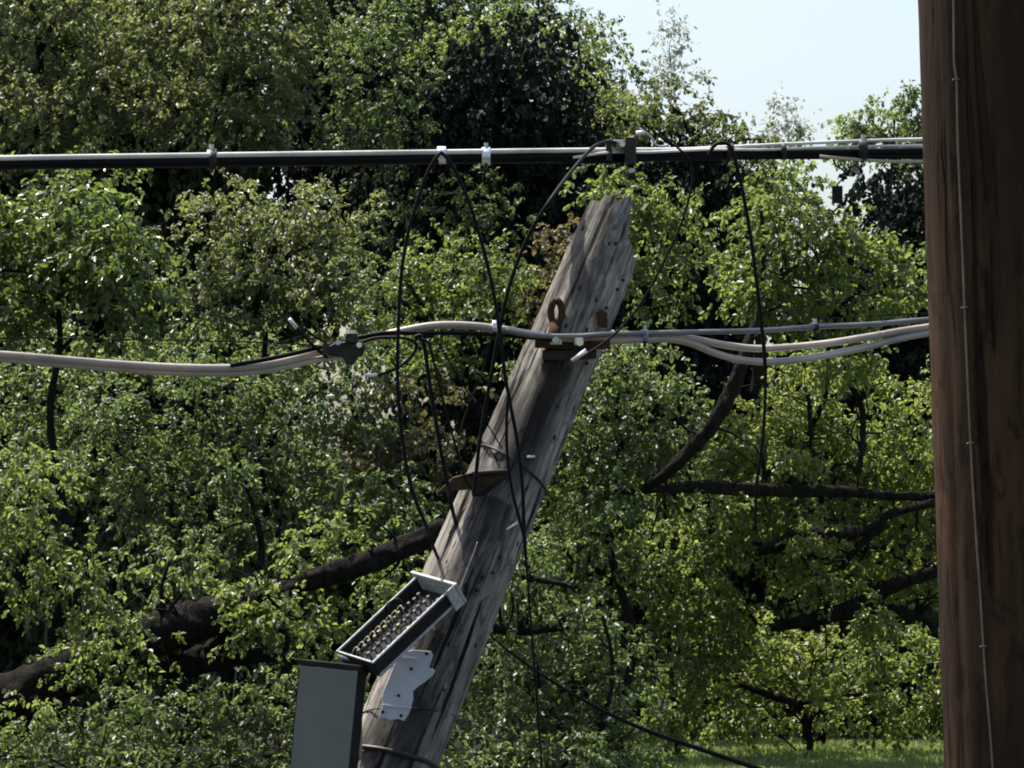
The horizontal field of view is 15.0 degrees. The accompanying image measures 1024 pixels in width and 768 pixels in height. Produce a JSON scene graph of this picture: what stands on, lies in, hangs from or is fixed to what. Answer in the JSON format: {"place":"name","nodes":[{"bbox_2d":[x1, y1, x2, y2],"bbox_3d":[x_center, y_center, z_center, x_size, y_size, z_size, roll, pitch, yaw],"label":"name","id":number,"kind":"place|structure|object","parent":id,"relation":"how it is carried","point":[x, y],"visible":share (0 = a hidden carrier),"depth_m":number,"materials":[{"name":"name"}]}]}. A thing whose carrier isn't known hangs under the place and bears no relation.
{"place":"outdoors","nodes":[
{"label":"outdoors","id":0,"kind":"place"},
{"bbox_2d":[0,147,922,169],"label":"thick cable","id":1,"kind":"object","parent":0,"point":[266,161],"visible":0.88,"depth_m":14.66,"materials":[{"name":"black rubber"}]},
{"bbox_2d":[0,138,921,160],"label":"messenger wire","id":2,"kind":"object","parent":1,"relation":"attached to","point":[276,154],"visible":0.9,"depth_m":14.69,"materials":[{"name":"grey metal"}]},
{"bbox_2d":[206,144,216,172],"bbox_3d":[-1.099,-0.825,14.243,0.036,0.105,0.077,0,-2,0],"label":"cable clamp","id":3,"kind":"object","parent":2,"relation":"attached to","point":[212,166],"visible":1,"depth_m":14.22,"materials":[{"name":"metal"}]},
{"bbox_2d":[437,146,445,163],"bbox_3d":[-0.270,-0.879,14.930,0.033,0.068,0.068,0,-2,0],"label":"cable clamp","id":4,"kind":"object","parent":2,"relation":"attached to","point":[441,159],"visible":0.79,"depth_m":14.90,"materials":[{"name":"metal"}]},
{"bbox_2d":[482,143,489,167],"bbox_3d":[-0.100,-0.884,15.065,0.033,0.099,0.071,0,-2,0],"label":"cable clamp","id":5,"kind":"object","parent":2,"relation":"attached to","point":[486,157],"visible":1,"depth_m":15.04,"materials":[{"name":"metal"}]},
{"bbox_2d":[605,130,668,179],"bbox_3d":[0.497,-0.908,15.435,0.250,0.196,0.134,0,-2,0],"label":"suspension clamp","id":6,"kind":"object","parent":2,"relation":"hanging from","point":[628,144],"visible":0.98,"depth_m":15.40,"materials":[{"name":"metal"}]},
{"bbox_2d":[471,140,617,492],"bbox_3d":[0.240,-0.279,14.878,0.277,1.399,0.984,-1,-3,35],"label":"drop wire","id":7,"kind":"object","parent":6,"relation":"attached to","point":[558,188],"visible":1,"depth_m":14.52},
{"bbox_2d":[727,143,733,158],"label":"cable clamp","id":8,"kind":"object","parent":2,"relation":"attached to","point":[729,155],"visible":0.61,"depth_m":15.80,"materials":[{"name":"metal"}]},
{"bbox_2d":[572,144,922,158],"bbox_3d":[3.838,-1.117,17.789,8.736,0.642,0.212,1,-2,-33],"label":"strand","id":9,"kind":"object","parent":2,"relation":"attached to","point":[749,149],"visible":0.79,"depth_m":15.89},
{"bbox_2d":[781,143,786,159],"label":"cable clamp","id":10,"kind":"object","parent":2,"relation":"attached to","point":[784,151],"visible":1,"depth_m":15.98,"materials":[{"name":"metal"}]},
{"bbox_2d":[857,134,867,162],"bbox_3d":[1.467,-0.983,16.274,0.036,0.121,0.093,0,-2,0],"label":"cable clamp","id":11,"kind":"object","parent":2,"relation":"attached to","point":[863,148],"visible":1,"depth_m":16.23,"materials":[{"name":"metal"}]},
{"bbox_2d":[819,155,922,162],"bbox_3d":[4.381,-1.081,18.163,7.431,0.437,0.126,1,-2,-32],"label":"drop cable","id":12,"kind":"object","parent":11,"relation":"attached to","point":[868,160],"visible":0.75,"depth_m":16.29,"materials":[{"name":"beige metal"}]},
{"bbox_2d":[832,159,845,202],"bbox_3d":[1.361,-0.846,16.180,0.059,0.188,0.022,0,-2,0],"label":"cable tag","id":13,"kind":"object","parent":12,"relation":"hanging from","point":[837,193],"visible":1,"depth_m":16.17,"materials":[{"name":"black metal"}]},
{"bbox_2d":[546,154,922,163],"bbox_3d":[3.779,-1.073,17.769,8.898,0.587,0.232,1,-2,-33],"label":"lashed cable","id":14,"kind":"object","parent":1,"relation":"attached to","point":[870,156],"visible":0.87,"depth_m":15.87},
{"bbox_2d":[707,141,766,529],"bbox_3d":[0.871,-0.189,15.039,0.233,1.505,0.048,1,-2,-16],"label":"drop wire","id":15,"kind":"object","parent":1,"relation":"hanging from","point":[717,143],"visible":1,"depth_m":15.04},
{"bbox_2d":[9,0,922,514],"label":"sky","id":16,"kind":"structure","parent":0,"point":[833,55],"materials":[{"name":"white"}]},
{"bbox_2d":[0,648,943,767],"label":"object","id":17,"kind":"structure","parent":0,"point":[693,737],"depth_m":63.69,"materials":[{"name":"green plant"}]},
{"bbox_2d":[0,432,164,664],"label":"broadleaf tree","id":18,"kind":"object","parent":17,"relation":"on","point":[54,557],"visible":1,"depth_m":43.83,"materials":[{"name":"green leaf"},{"name":"bark"}]},
{"bbox_2d":[0,141,186,767],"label":"broadleaf tree","id":19,"kind":"object","parent":17,"relation":"on","point":[56,260],"visible":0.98,"depth_m":50.56,"materials":[{"name":"green plant"}]},
{"bbox_2d":[0,0,209,742],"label":"broadleaf tree","id":20,"kind":"object","parent":17,"relation":"on","point":[44,31],"visible":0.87,"depth_m":61.33,"materials":[{"name":"green plant"}]},
{"bbox_2d":[0,0,337,561],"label":"broadleaf tree","id":21,"kind":"object","parent":17,"relation":"on","point":[166,188],"visible":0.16,"depth_m":69.65,"materials":[{"name":"green plant"}]},
{"bbox_2d":[0,447,356,731],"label":"broadleaf tree","id":22,"kind":"object","parent":17,"relation":"on","point":[17,648],"visible":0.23,"depth_m":67.02,"materials":[{"name":"green plant"}]},
{"bbox_2d":[0,300,436,757],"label":"broadleaf tree","id":23,"kind":"object","parent":17,"relation":"on","point":[65,378],"visible":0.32,"depth_m":57.11,"materials":[{"name":"green plant"}]},
{"bbox_2d":[16,335,448,718],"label":"broadleaf tree","id":24,"kind":"object","parent":17,"relation":"on","point":[254,490],"visible":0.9,"depth_m":52.47,"materials":[{"name":"green plant"}]},
{"bbox_2d":[0,463,467,767],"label":"leaning tree","id":25,"kind":"object","parent":17,"relation":"on","point":[46,686],"visible":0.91,"depth_m":45.88,"materials":[{"name":"bark"},{"name":"green leaf"}]},
{"bbox_2d":[103,0,373,746],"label":"broadleaf tree","id":26,"kind":"object","parent":17,"relation":"on","point":[202,28],"visible":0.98,"depth_m":60.65,"materials":[{"name":"green plant"}]},
{"bbox_2d":[0,643,488,767],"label":"bush","id":27,"kind":"object","parent":17,"relation":"on","point":[105,751],"visible":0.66,"depth_m":46.94,"materials":[{"name":"green plant"}]},
{"bbox_2d":[146,167,407,767],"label":"broadleaf tree","id":28,"kind":"object","parent":17,"relation":"on","point":[325,238],"visible":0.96,"depth_m":54.55,"materials":[{"name":"green plant"}]},
{"bbox_2d":[247,0,451,629],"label":"broadleaf tree","id":29,"kind":"object","parent":17,"relation":"on","point":[307,174],"visible":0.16,"depth_m":69.45,"materials":[{"name":"green plant"}]},
{"bbox_2d":[301,0,458,582],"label":"broadleaf tree","id":30,"kind":"object","parent":17,"relation":"on","point":[381,37],"visible":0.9,"depth_m":62.84,"materials":[{"name":"green plant"}]},
{"bbox_2d":[312,365,494,587],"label":"broadleaf tree","id":31,"kind":"object","parent":17,"relation":"on","point":[413,443],"visible":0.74,"depth_m":53.82,"materials":[{"name":"green plant"}]},
{"bbox_2d":[325,218,544,761],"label":"broadleaf tree","id":32,"kind":"object","parent":17,"relation":"on","point":[475,273],"visible":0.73,"depth_m":56.51,"materials":[{"name":"green leaf"},{"name":"bark"}]},
{"bbox_2d":[356,164,544,738],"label":"broadleaf tree","id":33,"kind":"object","parent":17,"relation":"on","point":[458,212],"visible":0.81,"depth_m":62.94,"materials":[{"name":"green plant"}]},
{"bbox_2d":[287,0,647,705],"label":"broadleaf tree","id":34,"kind":"object","parent":17,"relation":"on","point":[445,4],"visible":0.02,"depth_m":74.17,"materials":[{"name":"green plant"}]},
{"bbox_2d":[321,0,654,727],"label":"evergreen tree","id":35,"kind":"object","parent":17,"relation":"on","point":[479,106],"visible":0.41,"depth_m":64.84,"materials":[{"name":"green plant"}]},
{"bbox_2d":[173,354,867,728],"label":"broadleaf tree","id":36,"kind":"object","parent":17,"relation":"on","point":[345,590],"visible":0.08,"depth_m":66.89,"materials":[{"name":"green plant"}]},
{"bbox_2d":[387,1,653,713],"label":"broadleaf tree","id":37,"kind":"object","parent":17,"relation":"on","point":[468,35],"visible":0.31,"depth_m":67.77,"materials":[{"name":"green leaf"},{"name":"bark"}]},
{"bbox_2d":[501,211,583,750],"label":"broadleaf tree","id":38,"kind":"object","parent":17,"relation":"on","point":[548,275],"visible":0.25,"depth_m":59.94,"materials":[{"name":"green plant"}]},
{"bbox_2d":[432,0,678,713],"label":"broadleaf tree","id":39,"kind":"object","parent":17,"relation":"on","point":[549,8],"visible":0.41,"depth_m":71.90,"materials":[{"name":"green plant"}]},
{"bbox_2d":[439,515,685,767],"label":"broadleaf tree","id":40,"kind":"object","parent":17,"relation":"on","point":[595,752],"visible":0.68,"depth_m":51.09,"materials":[{"name":"green plant"}]},
{"bbox_2d":[458,358,769,743],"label":"broadleaf tree","id":41,"kind":"object","parent":17,"relation":"on","point":[599,581],"visible":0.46,"depth_m":56.76,"materials":[{"name":"green plant"}]},
{"bbox_2d":[508,310,760,767],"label":"broadleaf tree","id":42,"kind":"object","parent":17,"relation":"on","point":[653,461],"visible":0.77,"depth_m":54.19,"materials":[{"name":"green plant"}]},
{"bbox_2d":[586,100,805,726],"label":"broadleaf tree","id":43,"kind":"object","parent":17,"relation":"on","point":[712,173],"visible":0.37,"depth_m":66.18,"materials":[{"name":"green plant"}]},
{"bbox_2d":[581,69,813,728],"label":"broadleaf tree","id":44,"kind":"object","parent":17,"relation":"on","point":[645,121],"visible":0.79,"depth_m":65.58,"materials":[{"name":"green plant"}]},
{"bbox_2d":[603,587,943,759],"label":"shrub","id":45,"kind":"object","parent":17,"relation":"on","point":[805,693],"visible":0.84,"depth_m":58.22,"materials":[{"name":"green plant"}]},
{"bbox_2d":[626,386,940,728],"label":"broadleaf tree","id":46,"kind":"object","parent":17,"relation":"on","point":[735,577],"visible":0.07,"depth_m":66.47,"materials":[{"name":"green plant"}]},
{"bbox_2d":[623,736,943,767],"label":"grass","id":47,"kind":"structure","parent":17,"relation":"on","point":[832,753],"depth_m":57.98,"materials":[{"name":"green plant"}]},
{"bbox_2d":[698,146,927,743],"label":"broadleaf tree","id":48,"kind":"object","parent":17,"relation":"on","point":[737,283],"visible":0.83,"depth_m":55.58,"materials":[{"name":"green plant"}]},
{"bbox_2d":[767,132,931,729],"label":"evergreen tree","id":49,"kind":"object","parent":17,"relation":"on","point":[902,210],"visible":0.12,"depth_m":65.41,"materials":[{"name":"green leaf"},{"name":"bark"}]},
{"bbox_2d":[822,79,922,195],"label":"broadleaf tree","id":50,"kind":"object","parent":17,"relation":"on","point":[853,129],"visible":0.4,"depth_m":89.47,"materials":[{"name":"green plant"}]},
{"bbox_2d":[207,559,938,767],"bbox_3d":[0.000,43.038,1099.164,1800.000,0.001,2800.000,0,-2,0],"label":"ground","id":51,"kind":"structure","parent":0,"point":[807,764],"depth_m":58.55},
{"bbox_2d":[559,162,745,754],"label":"broadleaf tree","id":52,"kind":"object","parent":51,"relation":"on","point":[607,183],"visible":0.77,"depth_m":57.94,"materials":[{"name":"green leaf"},{"name":"bark"}]},
{"bbox_2d":[638,0,711,106],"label":"bare topped tree","id":53,"kind":"object","parent":51,"relation":"on","point":[667,72],"visible":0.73,"depth_m":149.90,"materials":[{"name":"green plant"}]},
{"bbox_2d":[614,291,938,665],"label":"spreading tree","id":54,"kind":"object","parent":51,"relation":"on","point":[809,541],"visible":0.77,"depth_m":56.60,"materials":[{"name":"green plant"}]},
{"bbox_2d":[754,80,825,378],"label":"bare topped tree","id":55,"kind":"object","parent":51,"relation":"on","point":[785,127],"visible":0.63,"depth_m":149.79,"materials":[{"name":"green plant"}]},
{"label":"road","id":56,"kind":"structure","parent":0,"visible":0},
{"bbox_2d":[358,194,638,767],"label":"leaning pole","id":57,"kind":"object","parent":56,"relation":"on","point":[593,275],"visible":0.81,"depth_m":14.84,"materials":[{"name":"wood"}]},
{"bbox_2d":[290,571,466,767],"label":"terminal box","id":58,"kind":"object","parent":57,"relation":"attached to","point":[327,731],"visible":1,"depth_m":14.33,"materials":[{"name":"metal"}]},
{"bbox_2d":[379,650,434,720],"bbox_3d":[-0.395,1.129,14.566,0.217,0.262,0.066,1,-2,-14],"label":"mounting plate","id":59,"kind":"object","parent":57,"relation":"attached to","point":[412,671],"visible":0.91,"depth_m":14.57,"materials":[{"name":"white paint"}]},
{"bbox_2d":[396,152,439,558],"bbox_3d":[-0.330,-0.027,14.853,0.173,1.659,0.671,0,-2,4],"label":"drop wire","id":60,"kind":"object","parent":57,"relation":"attached to","point":[435,158],"visible":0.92,"depth_m":14.54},
{"bbox_2d":[414,333,456,522],"bbox_3d":[-0.218,0.227,14.815,0.142,0.814,0.614,-1,-2,16],"label":"drop wire","id":61,"kind":"object","parent":57,"relation":"attached to","point":[430,388],"visible":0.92,"depth_m":14.55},
{"bbox_2d":[434,337,501,448],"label":"drop wire","id":62,"kind":"object","parent":57,"relation":"attached to","point":[466,390],"visible":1,"depth_m":14.56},
{"bbox_2d":[460,542,477,588],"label":"thin wire","id":63,"kind":"object","parent":57,"relation":"attached to","point":[468,565],"visible":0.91,"depth_m":14.60,"materials":[{"name":"grey metal"}]},
{"bbox_2d":[436,469,507,495],"bbox_3d":[-0.142,0.374,14.802,0.352,0.108,0.149,1,-2,-23],"label":"arm bracket","id":64,"kind":"object","parent":57,"relation":"attached to","point":[488,481],"visible":0.76,"depth_m":14.76,"materials":[{"name":"metal"}]},
{"bbox_2d":[421,338,471,490],"bbox_3d":[-0.239,0.118,14.540,0.205,0.582,0.012,0,-2,-7],"label":"drop wire","id":65,"kind":"object","parent":64,"relation":"attached to","point":[445,409],"visible":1,"depth_m":14.54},
{"bbox_2d":[477,438,497,460],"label":"thin wire","id":66,"kind":"object","parent":57,"relation":"attached to","point":[490,450],"visible":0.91,"depth_m":14.87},
{"bbox_2d":[439,151,542,767],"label":"drop wire","id":67,"kind":"object","parent":57,"relation":"attached to","point":[449,161],"visible":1,"depth_m":14.49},
{"bbox_2d":[506,521,517,529],"bbox_3d":[0.001,0.538,14.780,0.053,0.038,0.015,2,-3,-37],"label":"wire tip","id":68,"kind":"object","parent":57,"relation":"attached to","point":[513,524],"visible":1,"depth_m":14.78,"materials":[{"name":"metal"}]},
{"bbox_2d":[505,397,526,542],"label":"drop wire","id":69,"kind":"object","parent":57,"relation":"attached to","point":[508,466],"visible":1,"depth_m":14.53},
{"bbox_2d":[547,297,565,333],"bbox_3d":[0.169,-0.243,14.967,0.074,0.188,0.103,0,-2,0],"label":"eye bolt","id":70,"kind":"object","parent":57,"relation":"attached to","point":[554,325],"visible":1,"depth_m":14.99,"materials":[{"name":"brown metal"}]},
{"bbox_2d":[535,336,609,359],"bbox_3d":[0.232,-0.140,14.890,0.289,0.094,0.183,0,-2,0],"label":"cable bracket","id":71,"kind":"object","parent":57,"relation":"attached to","point":[579,343],"visible":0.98,"depth_m":14.88,"materials":[{"name":"metal"}]},
{"bbox_2d":[230,331,552,366],"bbox_3d":[-0.452,-0.127,14.604,1.300,0.154,0.095,1,-2,-23],"label":"messenger wire","id":72,"kind":"object","parent":71,"relation":"attached to","point":[360,337],"visible":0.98,"depth_m":14.62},
{"bbox_2d":[322,330,365,364],"bbox_3d":[-0.625,-0.137,14.500,0.159,0.132,0.124,0,-2,0],"label":"hanging clamp","id":73,"kind":"object","parent":72,"relation":"hanging from","point":[350,350],"visible":1,"depth_m":14.50,"materials":[{"name":"metal"}]},
{"bbox_2d":[0,337,319,345],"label":"thin wire","id":74,"kind":"object","parent":73,"relation":"attached to","point":[149,340],"visible":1,"depth_m":14.12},
{"bbox_2d":[0,355,342,376],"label":"grey cable","id":75,"kind":"object","parent":73,"relation":"attached to","point":[318,359],"visible":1,"depth_m":14.23,"materials":[{"name":"grey plastic"}]},
{"bbox_2d":[288,318,327,357],"bbox_3d":[-0.745,-0.171,14.460,0.051,0.145,0.213,-2,-3,39],"label":"wire stub","id":76,"kind":"object","parent":73,"relation":"attached to","point":[295,326],"visible":1,"depth_m":14.45,"materials":[{"name":"metal"}]},
{"bbox_2d":[361,336,417,376],"bbox_3d":[-0.461,-0.103,14.580,0.218,0.155,0.017,0,-2,0],"label":"wire loop","id":77,"kind":"object","parent":72,"relation":"hanging from","point":[408,359],"visible":1,"depth_m":14.57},
{"bbox_2d":[365,373,377,377],"bbox_3d":[-0.527,-0.032,14.570,0.049,0.016,0.015,0,-2,0],"label":"wire tip","id":78,"kind":"object","parent":77,"relation":"attached to","point":[372,375],"visible":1,"depth_m":14.56,"materials":[{"name":"metal"}]},
{"bbox_2d":[492,320,496,332],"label":"cable clamp","id":79,"kind":"object","parent":72,"relation":"attached to","point":[494,326],"visible":0.56,"depth_m":14.74,"materials":[{"name":"metal"}]},
{"bbox_2d":[0,321,928,371],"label":"grey cable","id":80,"kind":"object","parent":71,"relation":"attached to","point":[47,358],"visible":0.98,"depth_m":14.67,"materials":[{"name":"grey plastic"}]},
{"bbox_2d":[641,325,647,345],"bbox_3d":[0.513,-0.187,15.049,0.029,0.080,0.052,0,-2,0],"label":"cable clamp","id":81,"kind":"object","parent":80,"relation":"attached to","point":[645,337],"visible":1,"depth_m":15.03,"materials":[{"name":"metal"}]},
{"bbox_2d":[577,144,693,359],"bbox_3d":[0.461,-0.499,14.784,0.462,0.826,0.022,0,-2,4],"label":"drop wire","id":82,"kind":"object","parent":71,"relation":"attached to","point":[661,266],"visible":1,"depth_m":14.78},
{"bbox_2d":[504,317,928,338],"bbox_3d":[3.672,-0.410,17.427,9.129,0.667,0.323,1,-3,-35],"label":"messenger wire","id":83,"kind":"object","parent":71,"relation":"attached to","point":[707,331],"visible":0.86,"depth_m":15.29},
{"bbox_2d":[810,319,818,333],"bbox_3d":[1.223,-0.232,15.716,0.035,0.063,0.037,0,-2,0],"label":"cable clamp","id":84,"kind":"object","parent":83,"relation":"attached to","point":[816,324],"visible":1,"depth_m":15.70,"materials":[{"name":"metal"}]},
{"bbox_2d":[819,312,927,319],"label":"thin wire","id":85,"kind":"object","parent":83,"relation":"attached to","point":[873,315],"visible":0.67,"depth_m":15.96,"materials":[{"name":"grey metal"}]},
{"bbox_2d":[610,330,928,365],"bbox_3d":[3.818,-0.492,17.558,8.791,0.982,0.328,1,-3,-35],"label":"grey cable","id":86,"kind":"object","parent":71,"relation":"attached to","point":[787,360],"visible":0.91,"depth_m":15.58,"materials":[{"name":"grey plastic"}]},
{"bbox_2d":[571,349,587,361],"bbox_3d":[0.256,-0.109,14.759,0.066,0.054,0.020,0,-2,0],"label":"wire tip","id":87,"kind":"object","parent":57,"relation":"attached to","point":[583,352],"visible":1,"depth_m":14.75,"materials":[{"name":"metal"}]},
{"bbox_2d":[596,309,606,327],"bbox_3d":[0.346,-0.252,15.041,0.044,0.074,0.052,0,-2,0],"label":"rust tab","id":88,"kind":"object","parent":57,"relation":"attached to","point":[601,314],"visible":1,"depth_m":15.02,"materials":[{"name":"brown metal"}]},
{"bbox_2d":[490,634,762,767],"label":"guy cable","id":89,"kind":"object","parent":57,"relation":"attached to","point":[693,746],"visible":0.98,"depth_m":14.74,"materials":[{"name":"black metal"}]},
{"bbox_2d":[918,0,1023,767],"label":"brown pole","id":90,"kind":"object","parent":56,"relation":"on","point":[972,79],"visible":1,"depth_m":6.87,"materials":[{"name":"wood"}]}
]}

